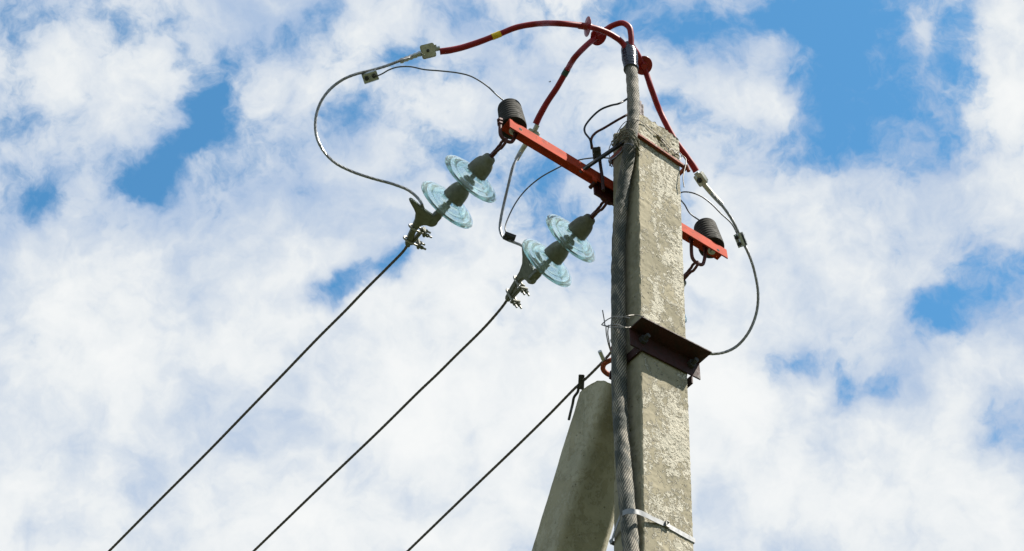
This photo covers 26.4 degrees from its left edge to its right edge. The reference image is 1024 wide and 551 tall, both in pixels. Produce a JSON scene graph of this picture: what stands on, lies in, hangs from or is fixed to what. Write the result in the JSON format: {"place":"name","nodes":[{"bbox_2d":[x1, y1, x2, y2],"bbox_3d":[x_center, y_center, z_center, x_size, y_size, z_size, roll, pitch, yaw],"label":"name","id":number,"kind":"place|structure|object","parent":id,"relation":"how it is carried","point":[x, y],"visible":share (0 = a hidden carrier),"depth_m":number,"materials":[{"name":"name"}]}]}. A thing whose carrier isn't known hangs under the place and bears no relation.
{"place":"outdoors","nodes":[
{"label":"outdoors","id":0,"kind":"place"},
{"bbox_2d":[0,0,1023,550],"label":"sky","id":1,"kind":"structure","parent":0,"point":[177,229],"materials":[{"name":"blue"}]},
{"bbox_3d":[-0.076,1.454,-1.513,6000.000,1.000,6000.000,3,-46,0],"label":"ground","id":2,"kind":"structure","parent":0,"visible":0},
{"bbox_2d":[532,381,614,550],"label":"concrete strut","id":3,"kind":"object","parent":2,"relation":"on","point":[578,514],"visible":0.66,"depth_m":7.71,"materials":[{"name":"grey concrete"}]},
{"bbox_2d":[613,101,693,550],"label":"concrete pole","id":4,"kind":"object","parent":2,"relation":"on","point":[657,391],"visible":0.75,"depth_m":7.70,"materials":[{"name":"grey concrete"}]},
{"bbox_2d":[497,117,727,265],"bbox_3d":[0.428,-0.373,8.515,1.104,0.310,0.174,28,-51,-23],"label":"steel crossarm","id":5,"kind":"object","parent":4,"relation":"attached to","point":[601,184],"visible":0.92,"depth_m":8.47,"materials":[{"name":"orange paint"}]},
{"bbox_2d":[421,138,507,228],"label":"insulator string","id":6,"kind":"object","parent":5,"relation":"hanging from","point":[450,200],"visible":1,"depth_m":8.34,"materials":[{"name":"glass"}]},
{"bbox_2d":[403,197,436,249],"label":"strain clamp","id":7,"kind":"object","parent":6,"relation":"attached to","point":[424,216],"visible":1,"depth_m":8.45,"materials":[{"name":"grey metal"}]},
{"bbox_2d":[498,98,526,139],"bbox_3d":[0.001,-0.617,8.457,0.118,0.226,0.121,3,-46,0],"label":"surge arrester","id":8,"kind":"object","parent":5,"relation":"on","point":[509,108],"visible":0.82,"depth_m":8.41,"materials":[{"name":"brown rubber"}]},
{"bbox_2d":[522,201,607,286],"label":"insulator string","id":9,"kind":"object","parent":5,"relation":"hanging from","point":[548,261],"visible":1,"depth_m":8.51,"materials":[{"name":"glass"}]},
{"bbox_2d":[505,247,536,308],"label":"strain clamp","id":10,"kind":"object","parent":9,"relation":"attached to","point":[524,273],"visible":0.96,"depth_m":8.66,"materials":[{"name":"grey metal"}]},
{"bbox_2d":[592,147,600,159],"bbox_3d":[0.331,-0.477,8.513,0.035,0.051,0.051,-6,-47,8],"label":"groove clamp","id":11,"kind":"object","parent":5,"relation":"attached to","point":[596,152],"visible":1,"depth_m":8.50,"materials":[{"name":"metal"}]},
{"bbox_2d":[590,114,626,146],"bbox_3d":[0.396,-0.584,8.577,0.178,0.224,0.041,-2,-46,5],"label":"earth wire","id":12,"kind":"object","parent":11,"relation":"attached to","point":[606,126],"visible":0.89,"depth_m":8.56,"materials":[{"name":"paint"}]},
{"bbox_2d":[683,260,699,322],"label":"insulator string","id":13,"kind":"object","parent":5,"relation":"hanging from","point":[688,272],"visible":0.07,"depth_m":8.62,"materials":[{"name":"paint"}]},
{"bbox_2d":[598,339,610,376],"label":"strain clamp","id":14,"kind":"object","parent":13,"relation":"attached to","point":[604,371],"visible":0.2,"depth_m":8.72,"materials":[{"name":"metal"}]},
{"bbox_2d":[694,218,723,257],"bbox_3d":[0.796,-0.162,8.808,0.118,0.226,0.121,3,-46,0],"label":"surge arrester","id":15,"kind":"object","parent":5,"relation":"on","point":[707,228],"visible":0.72,"depth_m":8.76,"materials":[{"name":"brown rubber"}]},
{"bbox_2d":[608,143,634,166],"bbox_3d":[0.421,-0.474,8.488,0.038,0.186,0.254,18,-48,-14],"label":"tie wire","id":16,"kind":"object","parent":4,"relation":"attached to","point":[610,163],"visible":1,"depth_m":8.46,"materials":[{"name":"black metal"}]},
{"bbox_2d":[601,310,643,352],"bbox_3d":[0.388,0.146,7.843,0.064,0.275,0.302,17,-48,-13],"label":"tie wire","id":17,"kind":"object","parent":4,"relation":"attached to","point":[606,326],"visible":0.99,"depth_m":7.82,"materials":[{"name":"silver metal"}]},
{"bbox_2d":[611,128,640,156],"bbox_3d":[0.450,-0.511,8.481,0.091,0.294,0.248,9,-46,-5],"label":"rope wrap","id":18,"kind":"object","parent":4,"relation":"attached to","point":[625,133],"visible":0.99,"depth_m":8.42,"materials":[{"name":"fabric"}]},
{"bbox_2d":[609,133,690,175],"bbox_3d":[0.543,-0.473,8.620,0.259,0.186,0.198,28,-51,-23],"label":"pole collar","id":19,"kind":"object","parent":4,"relation":"attached to","point":[662,151],"visible":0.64,"depth_m":8.54,"materials":[{"name":"red metal"}]},
{"bbox_2d":[440,16,698,550],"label":"power cable","id":20,"kind":"object","parent":19,"relation":"attached to","point":[635,62],"visible":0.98,"depth_m":8.23,"materials":[{"name":"rubber"}]},
{"bbox_2d":[400,43,439,63],"bbox_3d":[-0.374,-0.900,8.818,0.171,0.068,0.052,-6,-47,8],"label":"bolted lug","id":21,"kind":"object","parent":20,"relation":"attached to","point":[428,50],"visible":1,"depth_m":8.81,"materials":[{"name":"metal"}]},
{"bbox_2d":[108,55,424,550],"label":"overhead wire","id":22,"kind":"object","parent":21,"relation":"attached to","point":[336,319],"visible":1,"depth_m":8.70,"materials":[{"name":"metal"}]},
{"bbox_2d":[361,69,378,83],"bbox_3d":[-0.566,-0.795,8.712,0.069,0.059,0.045,-9,-47,11],"label":"groove clamp","id":23,"kind":"object","parent":22,"relation":"attached to","point":[369,77],"visible":1,"depth_m":8.70,"materials":[{"name":"metal"}]},
{"bbox_2d":[376,66,502,100],"bbox_3d":[-0.297,-0.751,8.602,0.575,0.192,0.069,-1,-46,4],"label":"arrester lead","id":24,"kind":"object","parent":23,"relation":"attached to","point":[442,71],"visible":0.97,"depth_m":8.61,"materials":[{"name":"metal"}]},
{"bbox_2d":[514,124,539,160],"bbox_3d":[0.068,-0.543,8.953,0.047,0.118,0.145,27,-51,-21],"label":"bolted lug","id":25,"kind":"object","parent":20,"relation":"attached to","point":[523,147],"visible":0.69,"depth_m":8.94,"materials":[{"name":"metal"}]},
{"bbox_2d":[253,152,521,550],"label":"overhead wire","id":26,"kind":"object","parent":25,"relation":"attached to","point":[416,393],"visible":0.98,"depth_m":8.90,"materials":[{"name":"metal"}]},
{"bbox_2d":[503,231,515,240],"bbox_3d":[-0.010,-0.154,8.769,0.051,0.046,0.034,12,-47,-9],"label":"groove clamp","id":27,"kind":"object","parent":26,"relation":"attached to","point":[509,236],"visible":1,"depth_m":8.76,"materials":[{"name":"metal"}]},
{"bbox_2d":[504,157,608,230],"bbox_3d":[0.221,-0.324,8.841,0.520,0.380,0.063,-8,-47,10],"label":"arrester lead","id":28,"kind":"object","parent":27,"relation":"attached to","point":[537,180],"visible":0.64,"depth_m":8.94,"materials":[{"name":"metal"}]},
{"bbox_2d":[583,98,626,148],"bbox_3d":[0.381,-0.628,8.588,0.202,0.301,0.071,-8,-47,10],"label":"earth wire","id":29,"kind":"object","parent":20,"relation":"attached to","point":[592,116],"visible":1,"depth_m":8.59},
{"bbox_2d":[694,171,722,203],"bbox_3d":[0.804,-0.355,8.954,0.052,0.107,0.155,-34,-56,30],"label":"bolted lug","id":30,"kind":"object","parent":20,"relation":"attached to","point":[701,179],"visible":1,"depth_m":8.94,"materials":[{"name":"metal"}]},
{"bbox_2d":[406,193,759,550],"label":"overhead wire","id":31,"kind":"object","parent":30,"relation":"hanging from","point":[586,378],"visible":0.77,"depth_m":8.90,"materials":[{"name":"metal"}]},
{"bbox_2d":[568,374,584,419],"bbox_3d":[0.255,0.500,8.885,0.037,0.080,0.237,13,-47,-10],"label":"tap clamp","id":32,"kind":"object","parent":31,"relation":"attached to","point":[581,379],"visible":1,"depth_m":8.82,"materials":[{"name":"metal"}]},
{"bbox_2d":[733,232,747,247],"bbox_3d":[0.931,-0.145,8.884,0.042,0.066,0.069,-22,-51,22],"label":"groove clamp","id":33,"kind":"object","parent":31,"relation":"attached to","point":[740,239],"visible":1,"depth_m":8.87,"materials":[{"name":"metal"}]},
{"bbox_2d":[681,191,737,233],"bbox_3d":[0.806,-0.243,8.881,0.293,0.140,0.074,20,-48,-16],"label":"arrester lead","id":34,"kind":"object","parent":33,"relation":"attached to","point":[710,203],"visible":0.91,"depth_m":8.88,"materials":[{"name":"metal"}]},
{"bbox_2d":[609,119,681,166],"bbox_3d":[0.487,-0.502,8.608,0.239,0.145,0.284,-34,-56,30],"label":"tie wire","id":35,"kind":"object","parent":19,"relation":"attached to","point":[655,133],"visible":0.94,"depth_m":8.59,"materials":[{"name":"grey metal"}]},
{"bbox_2d":[681,155,686,186],"bbox_3d":[0.674,-0.406,8.528,0.027,0.201,0.016,25,-50,-20],"label":"tie wire","id":36,"kind":"object","parent":19,"relation":"attached to","point":[684,170],"visible":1,"depth_m":8.53,"materials":[{"name":"grey metal"}]},
{"bbox_2d":[609,508,694,545],"bbox_3d":[0.449,0.863,7.190,0.289,0.072,0.208,28,-51,-23],"label":"steel strap","id":37,"kind":"object","parent":4,"relation":"attached to","point":[666,523],"visible":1,"depth_m":7.16,"materials":[{"name":"silver metal"}]},
{"bbox_2d":[609,316,711,387],"bbox_3d":[0.512,0.318,7.756,0.319,0.124,0.253,28,-51,-23],"label":"angle bracket","id":38,"kind":"object","parent":4,"relation":"attached to","point":[667,346],"visible":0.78,"depth_m":7.73,"materials":[{"name":"brown metal"}]}
]}

